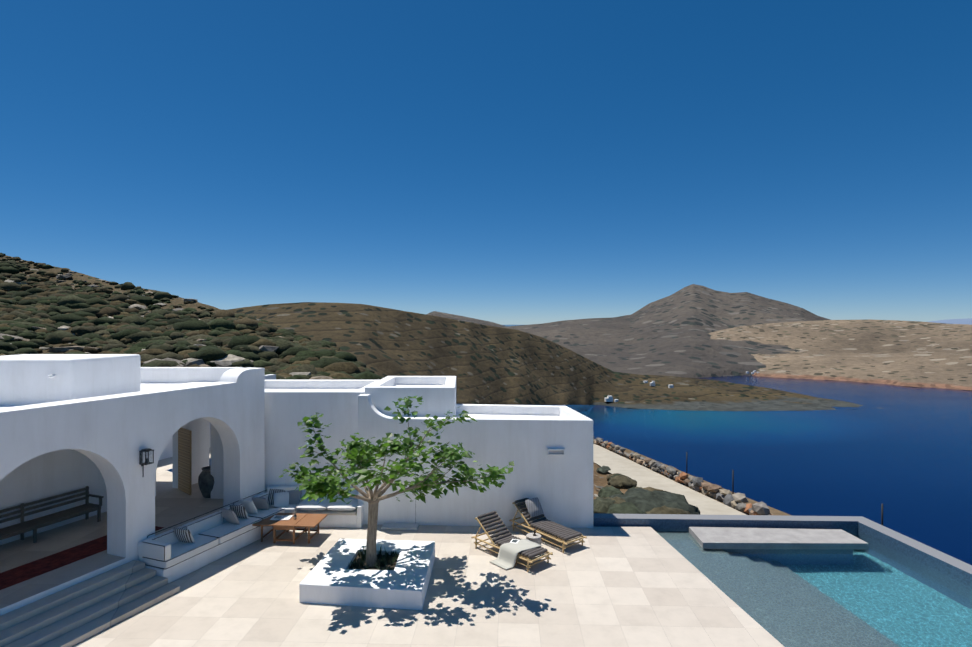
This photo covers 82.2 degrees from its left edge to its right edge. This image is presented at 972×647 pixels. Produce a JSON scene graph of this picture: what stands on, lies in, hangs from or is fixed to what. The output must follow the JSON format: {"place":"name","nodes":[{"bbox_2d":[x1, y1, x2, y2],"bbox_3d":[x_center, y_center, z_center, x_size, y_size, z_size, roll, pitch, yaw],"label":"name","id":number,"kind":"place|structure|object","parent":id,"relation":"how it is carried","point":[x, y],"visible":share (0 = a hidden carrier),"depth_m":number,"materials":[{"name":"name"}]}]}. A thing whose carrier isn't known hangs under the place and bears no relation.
{"place":"outdoors","nodes":[
{"label":"outdoors","id":0,"kind":"place"},
{"bbox_2d":[0,255,279,357],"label":"hill","id":1,"kind":"structure","parent":0,"point":[92,280],"depth_m":126.07,"materials":[{"name":"brown soil"}]},
{"bbox_2d":[0,270,333,379],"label":"hill rocks","id":2,"kind":"object","parent":1,"relation":"on","point":[228,360],"visible":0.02,"depth_m":66.49,"materials":[{"name":"grey stone"}]},
{"bbox_2d":[0,253,384,379],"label":"hill shrubs","id":3,"kind":"object","parent":1,"relation":"on","point":[81,312],"visible":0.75,"depth_m":80.71,"materials":[{"name":"green plant"}]},
{"bbox_2d":[156,447,210,472],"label":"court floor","id":4,"kind":"structure","parent":0,"point":[164,464],"depth_m":21.05,"materials":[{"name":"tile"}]},
{"bbox_2d":[159,374,275,459],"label":"court wall","id":5,"kind":"structure","parent":4,"relation":"on","point":[167,451],"depth_m":22.22,"materials":[{"name":"white paint"}]},
{"bbox_2d":[143,490,283,569],"bbox_3d":[-6.894,5.277,14.762,0.932,0.563,4.358,0,0,21],"label":"sofa piping","id":6,"kind":"object","parent":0,"point":[201,534],"visible":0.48,"depth_m":13.99,"materials":[{"name":"grey fabric"}]},
{"bbox_2d":[72,524,783,646],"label":"terrace","id":7,"kind":"structure","parent":0,"point":[625,587],"depth_m":11.72,"materials":[{"name":"stone"}]},
{"bbox_2d":[0,471,161,615],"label":"podium","id":8,"kind":"object","parent":7,"relation":"on","point":[34,598],"visible":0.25,"depth_m":11.47,"materials":[{"name":"white paint"}]},
{"bbox_2d":[0,470,222,608],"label":"portico floor","id":9,"kind":"structure","parent":8,"relation":"on","point":[174,506],"depth_m":13.74,"materials":[{"name":"tile"}]},
{"bbox_2d":[0,486,103,542],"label":"bench","id":10,"kind":"object","parent":9,"relation":"on","point":[22,527],"visible":1,"depth_m":14.04,"materials":[{"name":"grey wood"}]},
{"bbox_2d":[0,526,163,589],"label":"rug","id":11,"kind":"object","parent":9,"relation":"on","point":[22,573],"visible":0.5,"depth_m":12.41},
{"bbox_2d":[0,418,208,544],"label":"wall","id":12,"kind":"structure","parent":9,"relation":"on","point":[49,474],"depth_m":14.66,"materials":[{"name":"white paint"}]},
{"bbox_2d":[0,382,210,407],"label":"portico roof","id":13,"kind":"structure","parent":12,"relation":"on","point":[168,386],"depth_m":17.53,"materials":[{"name":"white paint"}]},
{"bbox_2d":[178,427,191,494],"bbox_3d":[-9.536,4.333,17.622,1.000,2.000,0.050,0,0,42],"label":"door leaf","id":14,"kind":"object","parent":12,"relation":"attached to","point":[184,460],"visible":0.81,"depth_m":17.51,"materials":[{"name":"brown wood"}]},
{"bbox_2d":[0,367,264,557],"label":"arcade wall","id":15,"kind":"structure","parent":9,"relation":"on","point":[110,436],"depth_m":12.93,"materials":[{"name":"white paint"}]},
{"bbox_2d":[139,448,153,476],"bbox_3d":[-7.932,3.260,12.994,0.252,0.665,0.214,0,0,21],"label":"lantern","id":16,"kind":"object","parent":15,"relation":"attached to","point":[149,456],"depth_m":12.93,"materials":[{"name":"black metal"}]},
{"bbox_2d":[141,367,242,387],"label":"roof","id":17,"kind":"structure","parent":15,"relation":"attached to","point":[155,376],"depth_m":18.95,"materials":[{"name":"white paint"}]},
{"bbox_2d":[0,354,140,405],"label":"roof box","id":18,"kind":"object","parent":17,"relation":"on","point":[24,380],"visible":0.67,"depth_m":13.48,"materials":[{"name":"white paint"}]},
{"bbox_2d":[198,466,213,497],"bbox_3d":[-8.500,4.883,17.158,0.670,0.900,0.670,0,0,1],"label":"jar","id":19,"kind":"object","parent":9,"relation":"on","point":[206,481],"visible":0.54,"depth_m":16.90,"materials":[{"name":"ceramic"}]},
{"bbox_2d":[0,560,179,646],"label":"steps","id":20,"kind":"structure","parent":7,"relation":"on","point":[73,615],"depth_m":11.05,"materials":[{"name":"stone"}]},
{"bbox_2d":[145,503,363,582],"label":"sofa plinth","id":21,"kind":"structure","parent":7,"relation":"on","point":[188,566],"depth_m":14.38,"materials":[{"name":"white paint"}]},
{"bbox_2d":[138,526,184,561],"bbox_3d":[-7.786,5.313,13.406,0.229,0.506,1.150,0,0,21],"label":"bench backrest","id":22,"kind":"object","parent":21,"relation":"on","point":[171,538],"visible":0.31,"depth_m":13.36,"materials":[{"name":"white"}]},
{"bbox_2d":[144,534,217,568],"bbox_3d":[-7.303,5.468,13.408,0.730,0.190,1.500,0,0,21],"label":"seat cushion","id":23,"kind":"object","parent":21,"relation":"on","point":[178,548],"visible":0.67,"depth_m":13.30,"materials":[{"name":"white fabric"}]},
{"bbox_2d":[143,540,170,560],"bbox_3d":[-7.558,5.203,12.788,0.720,0.360,0.200,0,0,21],"label":"arm bolster","id":24,"kind":"object","parent":23,"relation":"on","point":[152,551],"visible":0.88,"depth_m":12.69,"materials":[{"name":"white"}]},
{"bbox_2d":[173,528,194,542],"bbox_3d":[-7.381,5.180,13.609,0.460,0.425,0.274,0,0,15],"label":"pillow","id":25,"kind":"object","parent":23,"relation":"on","point":[183,535],"visible":0.98,"depth_m":13.52,"materials":[{"name":"grey fabric"}]},
{"bbox_2d":[182,512,221,535],"bbox_3d":[-7.369,5.313,14.488,0.229,0.506,1.130,0,0,21],"label":"back cushion","id":26,"kind":"object","parent":21,"relation":"on","point":[199,527],"visible":0.48,"depth_m":14.45,"materials":[{"name":"white"}]},
{"bbox_2d":[200,516,261,543],"bbox_3d":[-6.760,5.468,14.817,0.730,0.190,1.480,0,0,21],"label":"seat cushion","id":27,"kind":"object","parent":21,"relation":"on","point":[223,529],"visible":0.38,"depth_m":14.60,"materials":[{"name":"white fabric"}]},
{"bbox_2d":[220,508,239,524],"bbox_3d":[-6.850,5.163,14.905,0.500,0.460,0.287,0,0,30],"label":"pillow","id":28,"kind":"object","parent":27,"relation":"on","point":[229,516],"visible":0.96,"depth_m":14.79,"materials":[{"name":"grey fabric"}]},
{"bbox_2d":[230,505,248,518],"bbox_3d":[-6.790,5.180,15.310,0.460,0.425,0.274,0,0,15],"label":"pillow","id":29,"kind":"object","parent":27,"relation":"on","point":[239,511],"visible":0.81,"depth_m":15.21,"materials":[{"name":"grey fabric"}]},
{"bbox_2d":[219,499,251,523],"bbox_3d":[-6.956,5.313,15.562,0.229,0.506,1.130,0,0,21],"label":"bench backrest","id":30,"kind":"object","parent":21,"relation":"on","point":[224,521],"visible":0.19,"depth_m":15.09,"materials":[{"name":"white"}]},
{"bbox_2d":[251,492,268,501],"bbox_3d":[-6.587,5.313,16.518,0.229,0.506,0.880,0,0,21],"label":"bench backrest","id":31,"kind":"object","parent":21,"relation":"on","point":[266,496],"visible":0.08,"depth_m":16.50,"materials":[{"name":"white"}]},
{"bbox_2d":[247,507,284,518],"bbox_3d":[-6.329,5.468,15.937,0.730,0.190,0.880,0,0,21],"label":"seat cushion","id":32,"kind":"object","parent":21,"relation":"on","point":[262,513],"visible":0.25,"depth_m":15.83,"materials":[{"name":"white fabric"}]},
{"bbox_2d":[239,499,257,513],"bbox_3d":[-6.702,5.163,15.705,0.500,0.460,0.287,0,0,21],"label":"pillow","id":33,"kind":"object","parent":32,"relation":"on","point":[249,506],"visible":0.88,"depth_m":15.60,"materials":[{"name":"white fabric"}]},
{"bbox_2d":[252,497,268,508],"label":"pillow","id":34,"kind":"object","parent":32,"relation":"on","point":[260,502],"visible":0.9,"depth_m":15.97,"materials":[{"name":"grey fabric"}]},
{"bbox_2d":[269,501,301,512],"bbox_3d":[-6.041,5.468,16.532,0.980,0.190,0.710,0,0,1],"label":"seat cushion","id":35,"kind":"object","parent":21,"relation":"on","point":[290,508],"visible":0.23,"depth_m":16.26,"materials":[{"name":"white fabric"}]},
{"bbox_2d":[268,489,284,504],"bbox_3d":[-6.240,5.173,16.629,0.500,0.453,0.294,0,0,-8],"label":"pillow","id":36,"kind":"object","parent":35,"relation":"on","point":[272,492],"visible":0.4,"depth_m":16.58,"materials":[{"name":"blue fabric"}]},
{"bbox_2d":[274,492,288,506],"bbox_3d":[-6.042,5.203,16.457,0.420,0.366,0.274,0,0,-17],"label":"pillow","id":37,"kind":"object","parent":35,"relation":"on","point":[281,499],"visible":1,"depth_m":16.40,"materials":[{"name":"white fabric"}]},
{"bbox_2d":[267,486,300,500],"bbox_3d":[-6.088,5.143,16.807,1.000,0.486,0.217,0,0,1],"label":"back corner","id":38,"kind":"object","parent":35,"relation":"on","point":[287,488],"visible":0.31,"depth_m":16.71,"materials":[{"name":"white"}]},
{"bbox_2d":[287,490,301,504],"bbox_3d":[-5.789,5.173,16.684,0.500,0.453,0.294,0,0,6],"label":"pillow","id":39,"kind":"object","parent":35,"relation":"on","point":[295,497],"visible":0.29,"depth_m":16.60,"materials":[{"name":"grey fabric"}]},
{"bbox_2d":[296,508,356,514],"bbox_3d":[-4.656,5.513,16.507,1.750,0.100,0.730,0,0,1],"label":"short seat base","id":40,"kind":"object","parent":21,"relation":"on","point":[331,512],"visible":0.31,"depth_m":16.15,"materials":[{"name":"beige"}]},
{"bbox_2d":[296,499,329,510],"bbox_3d":[-5.091,5.373,16.516,0.920,0.220,0.740,0,0,1],"label":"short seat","id":41,"kind":"object","parent":40,"relation":"on","point":[311,505],"visible":0.77,"depth_m":16.25,"materials":[{"name":"white fabric"}]},
{"bbox_2d":[327,499,357,510],"bbox_3d":[-4.211,5.373,16.507,0.860,0.220,0.740,0,0,1],"label":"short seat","id":42,"kind":"object","parent":40,"relation":"on","point":[339,505],"visible":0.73,"depth_m":16.23,"materials":[{"name":"white fabric"}]},
{"bbox_2d":[252,513,327,543],"bbox_3d":[-5.407,5.673,15.412,1.744,0.520,0.960,0,0,5],"label":"table","id":43,"kind":"object","parent":7,"relation":"on","point":[306,521],"visible":0.83,"depth_m":15.15,"materials":[{"name":"brown wood"}]},
{"bbox_2d":[270,515,292,519],"bbox_3d":[-5.687,5.405,15.495,0.542,0.025,0.369,0,0,1],"label":"magazine","id":44,"kind":"object","parent":43,"relation":"on","point":[286,517],"visible":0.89,"depth_m":15.48,"materials":[{"name":"white paper"}]},
{"bbox_2d":[299,538,434,609],"bbox_3d":[-2.632,5.733,12.940,2.659,0.400,2.797,0,0,1],"label":"planter","id":45,"kind":"object","parent":7,"relation":"on","point":[331,578],"visible":0.88,"depth_m":12.13,"materials":[{"name":"paint"}]},
{"bbox_2d":[348,545,398,569],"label":"herbs","id":46,"kind":"object","parent":45,"relation":"in","point":[383,561],"visible":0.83,"depth_m":13.03,"materials":[{"name":"green plant"}]},
{"bbox_2d":[279,396,513,566],"bbox_3d":[-2.338,3.707,13.004,5.930,3.892,3.775,0,0,1],"label":"tree","id":47,"kind":"object","parent":45,"relation":"on","point":[354,454],"depth_m":12.82,"materials":[{"name":"green plant"}]},
{"bbox_2d":[381,523,418,530],"bbox_3d":[-2.488,5.901,16.214,1.042,0.056,0.536,0,0,1],"label":"step door","id":48,"kind":"structure","parent":7,"relation":"on","point":[400,526],"depth_m":16.11,"materials":[{"name":"white paint"}]},
{"bbox_2d":[471,512,552,571],"bbox_3d":[0.641,5.532,14.244,0.840,0.802,2.158,0,0,-42],"label":"lounger frame","id":49,"kind":"object","parent":7,"relation":"on","point":[546,556],"visible":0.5,"depth_m":14.15,"materials":[{"name":"brown wood"}]},
{"bbox_2d":[477,511,547,558],"bbox_3d":[0.641,5.358,14.244,0.640,0.550,1.951,0,0,-42],"label":"lounger cushion","id":50,"kind":"object","parent":49,"relation":"on","point":[509,537],"visible":0.65,"depth_m":14.50,"materials":[{"name":"grey fabric"}]},
{"bbox_2d":[489,539,541,569],"bbox_3d":[0.743,5.724,13.863,1.180,0.377,0.629,0,0,-31],"label":"lounger towel","id":51,"kind":"object","parent":50,"relation":"on","point":[507,556],"visible":0.98,"depth_m":13.77,"materials":[{"name":"white fabric"}]},
{"bbox_2d":[526,533,540,544],"bbox_3d":[1.250,5.743,14.595,0.400,0.380,0.400,0,0,1],"label":"side table","id":52,"kind":"object","parent":7,"relation":"on","point":[532,538],"visible":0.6,"depth_m":14.46,"materials":[{"name":"ceramic"}]},
{"bbox_2d":[509,502,586,552],"bbox_3d":[1.682,5.532,15.406,0.840,0.802,2.248,0,0,-38],"label":"lounger frame","id":53,"kind":"object","parent":7,"relation":"on","point":[545,534],"visible":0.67,"depth_m":14.96,"materials":[{"name":"beige wood"}]},
{"bbox_2d":[515,498,581,540],"bbox_3d":[1.682,5.358,15.406,0.640,0.550,2.040,0,0,-38],"label":"lounger cushion","id":54,"kind":"object","parent":53,"relation":"on","point":[555,529],"visible":0.75,"depth_m":15.29,"materials":[{"name":"grey fabric"}]},
{"bbox_2d":[525,497,543,516],"bbox_3d":[1.369,5.214,15.811,0.500,0.444,0.297,0,0,-38],"label":"lounger pillow","id":55,"kind":"object","parent":54,"relation":"on","point":[534,507],"visible":1,"depth_m":15.73,"materials":[{"name":"white fabric"}]},
{"bbox_2d":[650,527,713,583],"bbox_3d":[4.437,7.435,8.329,2.470,2.996,16.288,0,0,-6],"label":"terrace edge","id":56,"kind":"object","parent":7,"relation":"attached to","point":[673,547],"visible":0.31,"depth_m":14.86,"materials":[{"name":"stone"}]},
{"bbox_2d":[358,404,592,527],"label":"building","id":57,"kind":"structure","parent":0,"point":[524,438],"depth_m":16.29,"materials":[{"name":"white paint"}]},
{"bbox_2d":[211,380,378,500],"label":"wall","id":58,"kind":"structure","parent":57,"relation":"on","point":[289,404],"depth_m":16.91,"materials":[{"name":"white paint"}]},
{"bbox_2d":[358,394,392,421],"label":"curved wall","id":59,"kind":"structure","parent":57,"relation":"on","point":[368,411],"depth_m":16.45,"materials":[{"name":"white paint"}]},
{"bbox_2d":[365,376,455,416],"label":"parapet","id":60,"kind":"structure","parent":57,"relation":"on","point":[437,394],"depth_m":16.87,"materials":[{"name":"white paint"}]},
{"bbox_2d":[547,448,564,455],"bbox_3d":[2.034,3.727,16.163,0.503,0.182,0.116,0,0,1],"label":"wall light","id":61,"kind":"object","parent":57,"relation":"attached to","point":[548,449],"visible":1,"depth_m":16.12,"materials":[{"name":"grey"}]},
{"bbox_2d":[0,0,971,324],"label":"sky","id":62,"kind":"structure","parent":0,"point":[502,162],"materials":[{"name":"blue"}]},
{"bbox_2d":[227,302,880,410],"bbox_3d":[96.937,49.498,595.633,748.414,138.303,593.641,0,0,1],"label":"hill","id":63,"kind":"structure","parent":0,"point":[488,364],"depth_m":559.64,"materials":[{"name":"brown soil"}]},
{"bbox_2d":[604,370,758,401],"bbox_3d":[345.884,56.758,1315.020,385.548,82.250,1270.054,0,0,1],"label":"houses","id":64,"kind":"structure","parent":63,"relation":"on","point":[609,399],"depth_m":754.91,"materials":[{"name":"white"}]},
{"bbox_2d":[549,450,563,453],"bbox_3d":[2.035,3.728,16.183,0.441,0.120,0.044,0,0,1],"label":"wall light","id":65,"kind":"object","parent":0,"point":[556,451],"visible":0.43,"depth_m":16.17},
{"bbox_2d":[167,325,971,564],"bbox_3d":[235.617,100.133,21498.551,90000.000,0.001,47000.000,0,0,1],"label":"sea","id":66,"kind":"structure","parent":0,"point":[903,455],"depth_m":442.55,"materials":[{"name":"blue liquid"}]},
{"bbox_2d":[593,462,627,499],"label":"ground","id":67,"kind":"structure","parent":0,"point":[599,481],"depth_m":36.61,"materials":[{"name":"brown soil"}]},
{"bbox_2d":[594,477,602,496],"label":"slope rocks","id":68,"kind":"object","parent":67,"relation":"on","point":[599,487],"visible":0.02,"depth_m":30.13,"materials":[{"name":"beige stone"}]},
{"bbox_2d":[593,466,699,514],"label":"slope shrubs","id":69,"kind":"object","parent":67,"relation":"on","point":[612,498],"visible":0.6,"depth_m":20.64,"materials":[{"name":"green plant"}]},
{"bbox_2d":[427,284,829,377],"bbox_3d":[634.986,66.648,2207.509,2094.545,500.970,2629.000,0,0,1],"label":"hill","id":70,"kind":"structure","parent":0,"point":[668,336],"depth_m":1712.69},
{"bbox_2d":[593,444,745,514],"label":"road","id":71,"kind":"structure","parent":0,"point":[643,476],"depth_m":34.55,"materials":[{"name":"concrete"}]},
{"bbox_2d":[593,439,791,515],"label":"slope skirt","id":72,"kind":"object","parent":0,"point":[773,511],"visible":0.02,"depth_m":31.65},
{"bbox_2d":[593,436,771,514],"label":"stone wall","id":73,"kind":"structure","parent":72,"relation":"on","point":[738,501],"depth_m":30.90,"materials":[{"name":"grey stone"}]},
{"bbox_2d":[686,452,882,524],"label":"posts","id":74,"kind":"object","parent":72,"relation":"on","point":[733,490],"visible":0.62,"depth_m":32.25,"materials":[{"name":"grey"}]},
{"bbox_2d":[689,527,868,548],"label":"pool platform","id":75,"kind":"structure","parent":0,"point":[728,537],"depth_m":15.24,"materials":[{"name":"stone"}]},
{"bbox_2d":[593,513,971,586],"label":"pool walls","id":76,"kind":"structure","parent":0,"point":[946,564],"depth_m":16.21,"materials":[{"name":"grey paint"}]},
{"bbox_2d":[654,529,971,646],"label":"pool water","id":77,"kind":"structure","parent":0,"point":[876,594],"depth_m":12.44,"materials":[{"name":"teal liquid"}]},
{"bbox_2d":[708,319,971,389],"bbox_3d":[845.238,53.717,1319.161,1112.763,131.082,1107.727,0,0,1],"label":"hill","id":78,"kind":"structure","parent":0,"point":[914,353],"depth_m":1207.81,"materials":[{"name":"brown soil"}]},
{"bbox_2d":[928,318,971,324],"bbox_3d":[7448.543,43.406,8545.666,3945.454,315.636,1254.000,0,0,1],"label":"hill","id":79,"kind":"structure","parent":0,"point":[959,321],"depth_m":8688.20,"materials":[{"name":"blue"}]}
]}

